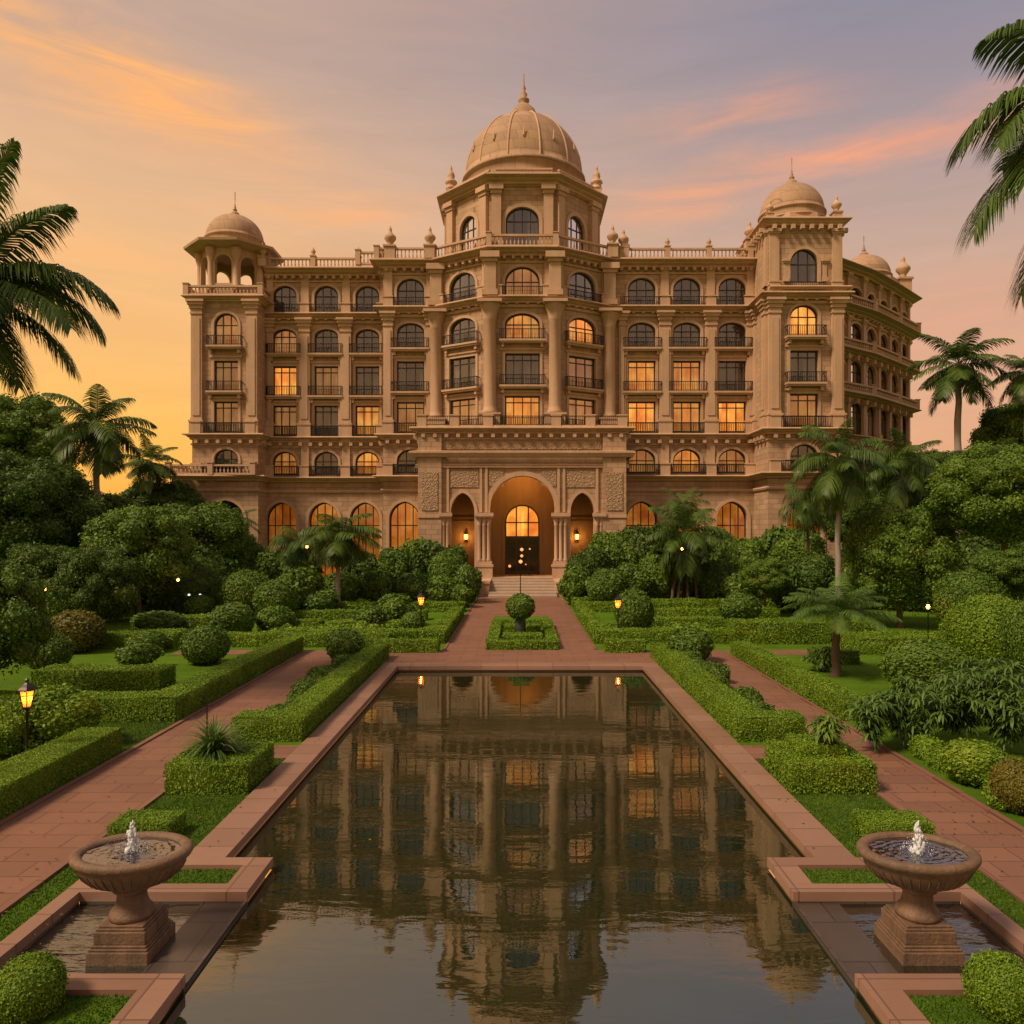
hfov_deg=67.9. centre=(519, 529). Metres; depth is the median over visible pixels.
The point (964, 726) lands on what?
shrub
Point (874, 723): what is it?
shrub
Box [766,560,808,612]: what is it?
bush
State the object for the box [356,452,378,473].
window
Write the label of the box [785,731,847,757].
hedge
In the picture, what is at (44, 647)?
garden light
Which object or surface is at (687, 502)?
window
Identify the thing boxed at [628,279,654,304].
window
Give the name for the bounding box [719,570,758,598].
bush
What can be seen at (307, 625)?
planting bed
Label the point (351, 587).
bush
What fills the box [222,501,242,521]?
window
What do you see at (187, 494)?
tree
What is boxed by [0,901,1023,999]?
basin wall
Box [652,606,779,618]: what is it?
hedge
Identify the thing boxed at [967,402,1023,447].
tree
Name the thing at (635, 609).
topiary ball
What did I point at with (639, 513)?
window
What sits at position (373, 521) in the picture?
window
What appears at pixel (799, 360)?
window
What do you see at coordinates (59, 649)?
topiary ball
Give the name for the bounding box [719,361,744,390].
window
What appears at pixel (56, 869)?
path kerb
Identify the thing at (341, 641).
topiary ball
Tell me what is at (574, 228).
window
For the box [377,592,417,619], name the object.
bush
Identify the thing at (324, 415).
window
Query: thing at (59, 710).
topiary ball
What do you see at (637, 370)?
window
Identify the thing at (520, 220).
window
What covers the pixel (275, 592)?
bush
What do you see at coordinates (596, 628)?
hedge
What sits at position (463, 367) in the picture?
window
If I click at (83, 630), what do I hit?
topiary ball
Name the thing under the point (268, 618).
bush
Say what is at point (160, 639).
topiary ball
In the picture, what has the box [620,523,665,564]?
bush
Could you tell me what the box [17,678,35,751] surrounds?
garden lamp
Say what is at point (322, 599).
bush
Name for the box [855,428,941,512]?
palm tree
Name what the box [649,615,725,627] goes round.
hedge
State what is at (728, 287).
window
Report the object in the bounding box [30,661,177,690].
hedge
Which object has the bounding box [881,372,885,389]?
window
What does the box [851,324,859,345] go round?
window
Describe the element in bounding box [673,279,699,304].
window
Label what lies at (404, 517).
window
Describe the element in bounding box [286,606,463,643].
hedge
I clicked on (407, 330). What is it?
window
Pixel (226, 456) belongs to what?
window
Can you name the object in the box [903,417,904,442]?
window
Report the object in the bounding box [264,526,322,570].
palm tree
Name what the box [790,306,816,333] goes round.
window
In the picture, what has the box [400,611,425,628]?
bush
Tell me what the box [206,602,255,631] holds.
bush
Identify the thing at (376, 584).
bush
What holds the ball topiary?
on the ground at (864, 676)
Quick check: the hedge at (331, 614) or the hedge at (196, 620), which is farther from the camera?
the hedge at (331, 614)
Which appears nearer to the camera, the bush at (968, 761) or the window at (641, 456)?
the bush at (968, 761)
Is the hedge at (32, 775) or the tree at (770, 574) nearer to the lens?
the hedge at (32, 775)
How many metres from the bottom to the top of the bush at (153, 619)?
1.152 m
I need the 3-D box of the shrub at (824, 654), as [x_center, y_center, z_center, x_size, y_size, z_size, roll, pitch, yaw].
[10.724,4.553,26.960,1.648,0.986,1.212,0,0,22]
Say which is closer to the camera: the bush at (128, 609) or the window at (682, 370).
the bush at (128, 609)
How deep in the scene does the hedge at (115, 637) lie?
32.03 m
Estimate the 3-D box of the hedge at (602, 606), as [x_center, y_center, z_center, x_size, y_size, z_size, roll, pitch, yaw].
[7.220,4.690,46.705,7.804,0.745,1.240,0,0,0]
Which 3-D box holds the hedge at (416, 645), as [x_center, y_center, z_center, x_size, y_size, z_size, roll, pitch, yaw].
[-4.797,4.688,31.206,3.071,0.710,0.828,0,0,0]
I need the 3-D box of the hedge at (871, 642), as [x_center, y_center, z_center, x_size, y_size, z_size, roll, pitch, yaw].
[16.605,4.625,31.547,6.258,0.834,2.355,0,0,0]
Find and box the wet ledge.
[141,903,898,989]
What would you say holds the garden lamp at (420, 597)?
on the ground at (864, 676)
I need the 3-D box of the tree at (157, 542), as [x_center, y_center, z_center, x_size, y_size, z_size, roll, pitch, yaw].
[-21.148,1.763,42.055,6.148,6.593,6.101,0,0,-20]
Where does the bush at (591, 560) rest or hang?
on the ground at (864, 676)
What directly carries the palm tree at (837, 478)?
on the ground at (864, 676)
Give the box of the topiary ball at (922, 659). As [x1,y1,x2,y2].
[878,638,970,693]
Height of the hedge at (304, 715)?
0.710 m
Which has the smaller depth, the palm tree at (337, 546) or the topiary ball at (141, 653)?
the topiary ball at (141, 653)
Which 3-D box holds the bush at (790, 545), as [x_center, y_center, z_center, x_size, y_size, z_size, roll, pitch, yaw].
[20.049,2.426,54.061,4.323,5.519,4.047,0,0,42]
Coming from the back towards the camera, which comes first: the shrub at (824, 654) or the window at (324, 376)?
the window at (324, 376)
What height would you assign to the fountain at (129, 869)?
1.621 m
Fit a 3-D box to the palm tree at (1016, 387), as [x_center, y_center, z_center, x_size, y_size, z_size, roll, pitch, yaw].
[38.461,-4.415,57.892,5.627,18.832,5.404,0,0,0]
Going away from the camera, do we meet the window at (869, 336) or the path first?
the path
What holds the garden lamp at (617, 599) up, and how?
on the ground at (864, 676)
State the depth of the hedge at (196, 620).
38.03 m
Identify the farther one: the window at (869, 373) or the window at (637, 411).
the window at (869, 373)
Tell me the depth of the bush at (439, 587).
49.21 m
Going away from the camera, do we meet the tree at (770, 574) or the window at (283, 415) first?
the tree at (770, 574)
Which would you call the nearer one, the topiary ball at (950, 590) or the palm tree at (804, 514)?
the topiary ball at (950, 590)
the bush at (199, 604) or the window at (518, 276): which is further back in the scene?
the window at (518, 276)
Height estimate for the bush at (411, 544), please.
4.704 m
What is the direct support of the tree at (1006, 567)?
on the ground at (864, 676)
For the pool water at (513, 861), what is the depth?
11.06 m
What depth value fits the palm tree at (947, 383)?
59.31 m
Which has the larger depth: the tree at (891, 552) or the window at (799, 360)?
the window at (799, 360)
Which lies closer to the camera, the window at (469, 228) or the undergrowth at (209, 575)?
the undergrowth at (209, 575)
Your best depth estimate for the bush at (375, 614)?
36.97 m
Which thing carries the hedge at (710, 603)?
on the ground at (864, 676)
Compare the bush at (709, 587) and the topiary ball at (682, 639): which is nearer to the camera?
the topiary ball at (682, 639)
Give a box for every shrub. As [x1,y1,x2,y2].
[797,646,846,670]
[803,712,850,745]
[843,694,897,753]
[873,674,959,746]
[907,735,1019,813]
[913,667,1005,737]
[937,656,1023,702]
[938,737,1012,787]
[959,660,1023,750]
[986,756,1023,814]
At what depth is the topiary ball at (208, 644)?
27.87 m
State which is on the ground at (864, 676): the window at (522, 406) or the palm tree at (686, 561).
the palm tree at (686, 561)
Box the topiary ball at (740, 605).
[717,592,763,619]
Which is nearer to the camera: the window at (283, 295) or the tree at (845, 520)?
the tree at (845, 520)
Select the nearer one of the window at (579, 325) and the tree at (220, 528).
the tree at (220, 528)
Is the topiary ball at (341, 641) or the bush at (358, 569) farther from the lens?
the bush at (358, 569)
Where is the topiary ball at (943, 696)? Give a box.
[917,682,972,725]
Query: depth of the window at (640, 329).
66.78 m
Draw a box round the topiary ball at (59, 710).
[9,683,103,745]
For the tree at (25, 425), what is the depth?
58.04 m
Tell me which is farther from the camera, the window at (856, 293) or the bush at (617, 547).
the window at (856, 293)
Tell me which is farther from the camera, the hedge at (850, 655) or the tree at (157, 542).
the tree at (157, 542)
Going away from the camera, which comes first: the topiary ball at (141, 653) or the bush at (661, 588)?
the topiary ball at (141, 653)
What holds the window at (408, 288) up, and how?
in the palace hotel
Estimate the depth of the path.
15.57 m
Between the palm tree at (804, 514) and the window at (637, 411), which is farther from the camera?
the window at (637, 411)
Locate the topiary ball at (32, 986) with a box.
[0,949,69,1023]
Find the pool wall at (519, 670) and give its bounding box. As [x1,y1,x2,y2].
[157,670,882,1023]
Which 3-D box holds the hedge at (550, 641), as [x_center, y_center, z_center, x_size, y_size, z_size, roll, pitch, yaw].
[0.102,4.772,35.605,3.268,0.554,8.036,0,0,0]
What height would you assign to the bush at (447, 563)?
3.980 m
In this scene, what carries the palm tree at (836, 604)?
on the ground at (864, 676)
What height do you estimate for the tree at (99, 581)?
4.454 m
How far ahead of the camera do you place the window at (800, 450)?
62.96 m
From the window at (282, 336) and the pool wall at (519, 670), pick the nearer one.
the pool wall at (519, 670)
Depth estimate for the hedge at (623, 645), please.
30.90 m
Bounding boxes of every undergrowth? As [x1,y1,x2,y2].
[134,542,244,613]
[834,531,1023,613]
[953,527,1023,547]
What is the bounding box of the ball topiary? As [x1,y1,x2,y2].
[505,566,535,631]
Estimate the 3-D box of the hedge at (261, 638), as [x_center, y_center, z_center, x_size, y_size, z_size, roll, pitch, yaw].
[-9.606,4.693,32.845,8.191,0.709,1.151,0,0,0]
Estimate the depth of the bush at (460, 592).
48.55 m
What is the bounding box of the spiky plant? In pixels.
[169,713,255,779]
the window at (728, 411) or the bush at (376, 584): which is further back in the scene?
the window at (728, 411)
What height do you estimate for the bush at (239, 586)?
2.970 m
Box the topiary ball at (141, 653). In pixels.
[113,642,164,664]
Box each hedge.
[0,634,304,722]
[0,725,125,819]
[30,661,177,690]
[93,626,189,648]
[104,806,189,835]
[130,613,207,629]
[162,739,276,796]
[226,630,391,647]
[229,642,390,742]
[256,618,324,630]
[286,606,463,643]
[295,608,428,620]
[329,618,402,627]
[338,600,465,611]
[365,637,440,652]
[424,598,468,606]
[485,618,559,649]
[502,622,543,640]
[571,596,590,606]
[574,600,701,611]
[576,605,734,643]
[603,637,646,652]
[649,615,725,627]
[649,642,806,742]
[650,597,775,607]
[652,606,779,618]
[724,616,876,644]
[729,639,924,720]
[764,739,879,795]
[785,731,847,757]
[806,647,859,664]
[840,629,942,654]
[848,805,938,837]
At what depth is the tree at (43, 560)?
36.66 m
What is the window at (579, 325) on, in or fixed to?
in the palace hotel
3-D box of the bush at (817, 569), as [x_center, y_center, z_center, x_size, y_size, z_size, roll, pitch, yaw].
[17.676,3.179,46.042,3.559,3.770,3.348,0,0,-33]
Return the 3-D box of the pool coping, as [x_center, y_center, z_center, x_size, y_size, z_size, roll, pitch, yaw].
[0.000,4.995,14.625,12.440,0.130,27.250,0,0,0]
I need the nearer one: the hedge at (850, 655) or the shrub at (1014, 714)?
the shrub at (1014, 714)
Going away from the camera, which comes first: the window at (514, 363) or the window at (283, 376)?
the window at (514, 363)
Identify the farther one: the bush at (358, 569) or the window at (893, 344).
the window at (893, 344)
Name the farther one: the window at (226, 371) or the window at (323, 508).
the window at (323, 508)
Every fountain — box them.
[68,820,192,965]
[856,820,981,965]
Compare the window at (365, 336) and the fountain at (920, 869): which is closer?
the fountain at (920, 869)
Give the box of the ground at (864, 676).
[0,590,1023,1023]
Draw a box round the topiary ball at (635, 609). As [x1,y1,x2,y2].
[613,587,654,627]
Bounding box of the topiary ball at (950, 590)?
[930,569,1013,622]
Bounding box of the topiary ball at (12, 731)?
[0,703,32,757]
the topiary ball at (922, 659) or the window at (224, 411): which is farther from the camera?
the window at (224, 411)
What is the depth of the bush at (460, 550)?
56.49 m
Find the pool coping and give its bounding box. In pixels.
[0,663,1023,1023]
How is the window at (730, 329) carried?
in the palace hotel
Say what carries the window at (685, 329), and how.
in the palace hotel
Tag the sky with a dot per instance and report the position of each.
(332, 125)
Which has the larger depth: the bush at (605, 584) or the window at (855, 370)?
the window at (855, 370)
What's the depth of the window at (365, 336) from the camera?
68.95 m
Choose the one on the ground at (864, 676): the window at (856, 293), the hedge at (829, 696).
the hedge at (829, 696)
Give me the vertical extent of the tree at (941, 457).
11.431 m
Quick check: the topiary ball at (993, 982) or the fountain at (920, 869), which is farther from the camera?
the fountain at (920, 869)
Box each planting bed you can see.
[264,652,354,711]
[268,620,399,631]
[605,620,708,628]
[684,649,775,710]
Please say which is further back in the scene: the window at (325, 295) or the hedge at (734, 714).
the window at (325, 295)
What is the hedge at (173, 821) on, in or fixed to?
on the ground at (864, 676)
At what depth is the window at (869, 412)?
69.96 m
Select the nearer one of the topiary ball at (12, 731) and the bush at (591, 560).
the topiary ball at (12, 731)
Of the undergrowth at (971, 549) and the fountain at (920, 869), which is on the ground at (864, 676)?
the undergrowth at (971, 549)
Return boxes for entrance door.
[505,505,539,573]
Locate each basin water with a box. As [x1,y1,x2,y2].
[14,904,199,973]
[840,904,1023,973]
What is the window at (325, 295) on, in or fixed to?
in the palace hotel
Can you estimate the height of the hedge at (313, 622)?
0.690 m
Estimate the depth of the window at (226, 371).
66.78 m
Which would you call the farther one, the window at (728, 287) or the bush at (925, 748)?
the window at (728, 287)
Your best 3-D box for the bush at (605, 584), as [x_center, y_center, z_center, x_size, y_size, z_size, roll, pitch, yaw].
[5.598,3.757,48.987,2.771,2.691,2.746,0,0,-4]
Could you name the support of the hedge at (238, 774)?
on the ground at (864, 676)
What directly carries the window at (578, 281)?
in the palace hotel
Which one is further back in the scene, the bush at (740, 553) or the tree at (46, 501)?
the bush at (740, 553)
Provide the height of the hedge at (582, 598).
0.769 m
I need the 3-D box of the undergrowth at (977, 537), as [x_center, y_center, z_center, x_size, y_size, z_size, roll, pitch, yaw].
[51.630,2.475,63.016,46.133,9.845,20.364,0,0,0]
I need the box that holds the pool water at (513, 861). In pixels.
[159,671,880,1023]
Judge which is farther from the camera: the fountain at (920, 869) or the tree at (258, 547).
the tree at (258, 547)
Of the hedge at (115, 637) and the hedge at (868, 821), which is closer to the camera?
the hedge at (868, 821)
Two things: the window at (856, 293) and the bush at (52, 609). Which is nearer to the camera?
the bush at (52, 609)
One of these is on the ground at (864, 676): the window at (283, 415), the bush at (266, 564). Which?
the bush at (266, 564)
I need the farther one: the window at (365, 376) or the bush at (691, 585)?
the window at (365, 376)
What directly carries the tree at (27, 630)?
on the ground at (864, 676)
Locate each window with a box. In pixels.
[215,314,237,344]
[215,361,237,388]
[215,402,237,431]
[215,449,237,471]
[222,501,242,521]
[268,503,295,551]
[274,287,295,311]
[274,330,295,352]
[274,367,295,393]
[274,406,295,434]
[274,452,295,473]
[310,503,337,576]
[315,287,337,311]
[315,330,337,352]
[315,367,337,393]
[315,406,337,434]
[315,452,337,473]
[351,503,378,563]
[356,287,378,311]
[356,330,378,352]
[356,367,378,393]
[356,406,378,434]
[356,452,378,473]
[390,502,417,548]
[397,279,423,304]
[397,324,423,345]
[397,362,423,389]
[397,402,423,431]
[397,450,417,472]
[451,273,474,301]
[451,319,474,343]
[451,356,474,388]
[451,398,474,423]
[462,217,475,250]
[505,268,539,294]
[505,314,539,336]
[505,354,539,382]
[505,396,539,423]
[506,208,538,244]
[568,217,582,249]
[569,273,593,300]
[569,318,593,343]
[569,356,593,388]
[569,398,593,423]
[626,502,655,527]
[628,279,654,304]
[628,323,654,346]
[628,361,654,390]
[628,402,654,431]
[628,449,654,471]
[671,502,699,531]
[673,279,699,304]
[673,323,699,346]
[673,361,699,390]
[673,402,699,431]
[673,449,699,471]
[717,502,745,540]
[719,279,744,304]
[719,323,744,346]
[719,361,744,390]
[719,402,744,431]
[719,449,744,471]
[787,503,819,534]
[790,250,816,281]
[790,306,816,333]
[790,351,816,381]
[790,394,816,425]
[790,445,815,468]
[851,289,858,301]
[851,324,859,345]
[851,362,859,389]
[851,404,859,434]
[867,330,872,346]
[867,367,872,389]
[867,407,872,436]
[881,336,885,347]
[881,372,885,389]
[881,411,885,438]
[892,341,895,352]
[892,376,895,392]
[892,414,895,439]
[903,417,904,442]
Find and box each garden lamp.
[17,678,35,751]
[417,591,424,627]
[614,595,621,628]
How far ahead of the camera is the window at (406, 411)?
66.96 m
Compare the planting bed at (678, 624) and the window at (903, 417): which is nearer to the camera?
the planting bed at (678, 624)
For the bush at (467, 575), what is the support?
on the ground at (864, 676)
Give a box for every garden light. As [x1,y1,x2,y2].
[43,587,46,667]
[925,602,930,639]
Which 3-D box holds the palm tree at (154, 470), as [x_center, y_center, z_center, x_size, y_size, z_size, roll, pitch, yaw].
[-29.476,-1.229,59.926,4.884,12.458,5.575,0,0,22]
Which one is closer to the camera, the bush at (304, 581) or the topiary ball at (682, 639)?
the topiary ball at (682, 639)
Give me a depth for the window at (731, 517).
67.90 m
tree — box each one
[0,137,120,402]
[0,391,78,468]
[0,448,115,560]
[0,541,76,580]
[0,558,57,679]
[41,384,157,504]
[47,543,145,621]
[78,503,197,614]
[91,491,136,510]
[119,434,182,493]
[119,478,206,509]
[162,500,258,572]
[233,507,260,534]
[248,534,266,562]
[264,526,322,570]
[298,513,381,608]
[644,499,732,598]
[658,488,709,597]
[738,557,789,606]
[778,483,834,553]
[782,573,902,676]
[789,417,898,616]
[818,485,898,546]
[832,502,970,627]
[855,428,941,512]
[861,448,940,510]
[906,327,1014,539]
[919,449,968,495]
[921,440,1023,551]
[943,19,1023,313]
[965,545,1023,600]
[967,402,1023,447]
[985,354,1023,410]
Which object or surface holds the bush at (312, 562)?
on the ground at (864, 676)
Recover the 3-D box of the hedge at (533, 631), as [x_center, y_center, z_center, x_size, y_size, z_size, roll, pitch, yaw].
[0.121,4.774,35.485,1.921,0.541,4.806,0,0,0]
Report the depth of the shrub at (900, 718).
17.26 m
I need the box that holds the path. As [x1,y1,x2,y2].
[0,597,1023,905]
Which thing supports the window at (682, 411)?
in the palace hotel
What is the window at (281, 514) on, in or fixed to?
in the palace hotel
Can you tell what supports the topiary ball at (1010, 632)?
on the ground at (864, 676)
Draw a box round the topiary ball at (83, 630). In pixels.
[49,608,107,652]
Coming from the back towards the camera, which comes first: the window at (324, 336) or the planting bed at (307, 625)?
the window at (324, 336)
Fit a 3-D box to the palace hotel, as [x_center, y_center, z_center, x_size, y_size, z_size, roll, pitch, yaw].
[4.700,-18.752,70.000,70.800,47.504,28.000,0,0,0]
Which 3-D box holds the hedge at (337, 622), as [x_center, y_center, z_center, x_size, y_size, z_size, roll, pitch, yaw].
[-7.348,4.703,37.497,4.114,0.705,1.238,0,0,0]
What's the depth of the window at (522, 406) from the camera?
63.97 m
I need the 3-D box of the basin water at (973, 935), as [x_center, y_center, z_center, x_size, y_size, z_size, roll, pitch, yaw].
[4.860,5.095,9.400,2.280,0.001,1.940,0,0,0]
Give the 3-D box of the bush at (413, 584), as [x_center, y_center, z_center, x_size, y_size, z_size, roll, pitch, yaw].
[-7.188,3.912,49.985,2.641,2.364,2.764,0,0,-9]
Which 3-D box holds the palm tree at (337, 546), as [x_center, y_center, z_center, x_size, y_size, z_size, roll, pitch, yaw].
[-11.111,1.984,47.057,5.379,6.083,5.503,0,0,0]
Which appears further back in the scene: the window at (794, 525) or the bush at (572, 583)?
the window at (794, 525)
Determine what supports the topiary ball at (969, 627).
on the ground at (864, 676)
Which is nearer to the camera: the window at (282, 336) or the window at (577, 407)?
the window at (577, 407)
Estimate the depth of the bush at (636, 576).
48.88 m
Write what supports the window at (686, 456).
in the palace hotel
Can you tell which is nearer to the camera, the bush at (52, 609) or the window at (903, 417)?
the bush at (52, 609)
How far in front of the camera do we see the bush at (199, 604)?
42.07 m
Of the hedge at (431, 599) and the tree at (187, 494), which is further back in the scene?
the tree at (187, 494)
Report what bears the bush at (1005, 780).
on the ground at (864, 676)
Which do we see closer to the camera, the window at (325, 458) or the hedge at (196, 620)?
the hedge at (196, 620)
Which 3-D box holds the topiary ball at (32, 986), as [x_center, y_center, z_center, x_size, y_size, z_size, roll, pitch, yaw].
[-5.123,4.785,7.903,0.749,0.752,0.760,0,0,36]
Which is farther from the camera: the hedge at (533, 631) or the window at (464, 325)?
the window at (464, 325)
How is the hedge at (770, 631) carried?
on the ground at (864, 676)
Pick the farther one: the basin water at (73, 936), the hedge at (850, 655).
the hedge at (850, 655)
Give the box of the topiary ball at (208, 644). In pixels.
[178,624,230,664]
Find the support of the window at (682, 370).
in the palace hotel
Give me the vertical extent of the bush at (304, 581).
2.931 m
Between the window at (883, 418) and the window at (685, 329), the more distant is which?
the window at (883, 418)
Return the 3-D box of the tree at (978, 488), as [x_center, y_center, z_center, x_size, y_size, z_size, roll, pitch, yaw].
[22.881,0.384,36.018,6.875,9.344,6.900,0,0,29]
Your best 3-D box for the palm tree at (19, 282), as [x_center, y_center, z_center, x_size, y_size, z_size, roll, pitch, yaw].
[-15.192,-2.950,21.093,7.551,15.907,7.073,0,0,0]
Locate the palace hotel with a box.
[164,73,922,597]
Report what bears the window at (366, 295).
in the palace hotel
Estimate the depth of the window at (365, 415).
68.95 m
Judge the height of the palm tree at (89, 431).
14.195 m
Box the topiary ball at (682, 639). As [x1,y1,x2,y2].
[666,627,714,659]
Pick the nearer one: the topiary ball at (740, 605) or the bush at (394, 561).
the topiary ball at (740, 605)
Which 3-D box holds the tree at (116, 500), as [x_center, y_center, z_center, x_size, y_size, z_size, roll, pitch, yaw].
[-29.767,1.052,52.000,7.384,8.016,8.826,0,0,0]
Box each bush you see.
[41,578,67,619]
[95,605,133,622]
[130,610,188,628]
[183,594,215,614]
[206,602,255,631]
[218,569,269,614]
[251,578,298,612]
[253,549,282,579]
[254,605,295,630]
[276,565,324,610]
[277,553,323,576]
[302,588,339,609]
[322,572,361,601]
[341,552,380,597]
[351,604,388,625]
[360,568,395,600]
[377,546,411,579]
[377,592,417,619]
[392,571,427,600]
[400,536,433,551]
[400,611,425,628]
[408,540,446,579]
[424,575,461,600]
[426,549,464,579]
[446,544,469,564]
[450,583,474,607]
[453,562,482,601]
[556,565,590,603]
[565,546,613,576]
[585,567,628,601]
[587,530,638,568]
[614,561,654,595]
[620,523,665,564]
[638,553,685,598]
[650,523,677,556]
[681,555,706,595]
[691,559,736,598]
[703,525,738,560]
[718,536,766,571]
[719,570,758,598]
[755,524,794,597]
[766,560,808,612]
[772,527,829,561]
[788,551,834,611]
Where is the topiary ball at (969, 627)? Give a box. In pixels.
[937,593,1018,676]
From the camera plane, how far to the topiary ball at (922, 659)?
22.57 m
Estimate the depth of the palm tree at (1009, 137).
17.63 m
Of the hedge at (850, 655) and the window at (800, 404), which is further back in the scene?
the window at (800, 404)
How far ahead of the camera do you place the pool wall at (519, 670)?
11.12 m
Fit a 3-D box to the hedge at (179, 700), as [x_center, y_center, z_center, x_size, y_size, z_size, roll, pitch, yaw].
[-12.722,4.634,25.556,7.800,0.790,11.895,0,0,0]
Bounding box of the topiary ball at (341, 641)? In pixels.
[325,628,364,659]
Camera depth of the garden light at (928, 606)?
28.99 m
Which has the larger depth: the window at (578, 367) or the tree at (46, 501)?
the window at (578, 367)
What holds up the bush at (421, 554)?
on the ground at (864, 676)
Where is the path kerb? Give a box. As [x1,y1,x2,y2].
[0,597,1023,915]
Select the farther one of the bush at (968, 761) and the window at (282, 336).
the window at (282, 336)
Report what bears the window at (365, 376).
in the palace hotel
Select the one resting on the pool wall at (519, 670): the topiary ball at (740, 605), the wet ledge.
the wet ledge
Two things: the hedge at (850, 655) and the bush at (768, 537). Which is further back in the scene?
the bush at (768, 537)
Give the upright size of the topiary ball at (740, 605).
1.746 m
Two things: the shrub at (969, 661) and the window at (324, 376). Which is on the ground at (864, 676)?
the shrub at (969, 661)
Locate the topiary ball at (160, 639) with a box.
[123,631,171,648]
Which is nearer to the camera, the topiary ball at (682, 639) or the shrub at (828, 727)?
the shrub at (828, 727)
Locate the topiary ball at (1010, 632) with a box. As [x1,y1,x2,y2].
[996,598,1023,678]
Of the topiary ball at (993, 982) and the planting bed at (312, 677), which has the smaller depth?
the topiary ball at (993, 982)
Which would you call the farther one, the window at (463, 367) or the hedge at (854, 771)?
the window at (463, 367)
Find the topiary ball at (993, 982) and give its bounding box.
[960,948,1023,1023]
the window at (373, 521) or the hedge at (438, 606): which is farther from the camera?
the window at (373, 521)
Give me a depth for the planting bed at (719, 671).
23.78 m
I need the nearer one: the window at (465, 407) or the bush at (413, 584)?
the bush at (413, 584)
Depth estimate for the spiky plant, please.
15.01 m
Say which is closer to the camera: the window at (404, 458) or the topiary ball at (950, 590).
the topiary ball at (950, 590)
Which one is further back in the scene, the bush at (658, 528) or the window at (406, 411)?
the window at (406, 411)
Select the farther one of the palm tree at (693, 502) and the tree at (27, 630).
the palm tree at (693, 502)
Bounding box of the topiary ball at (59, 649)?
[27,632,75,669]
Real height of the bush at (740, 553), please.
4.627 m

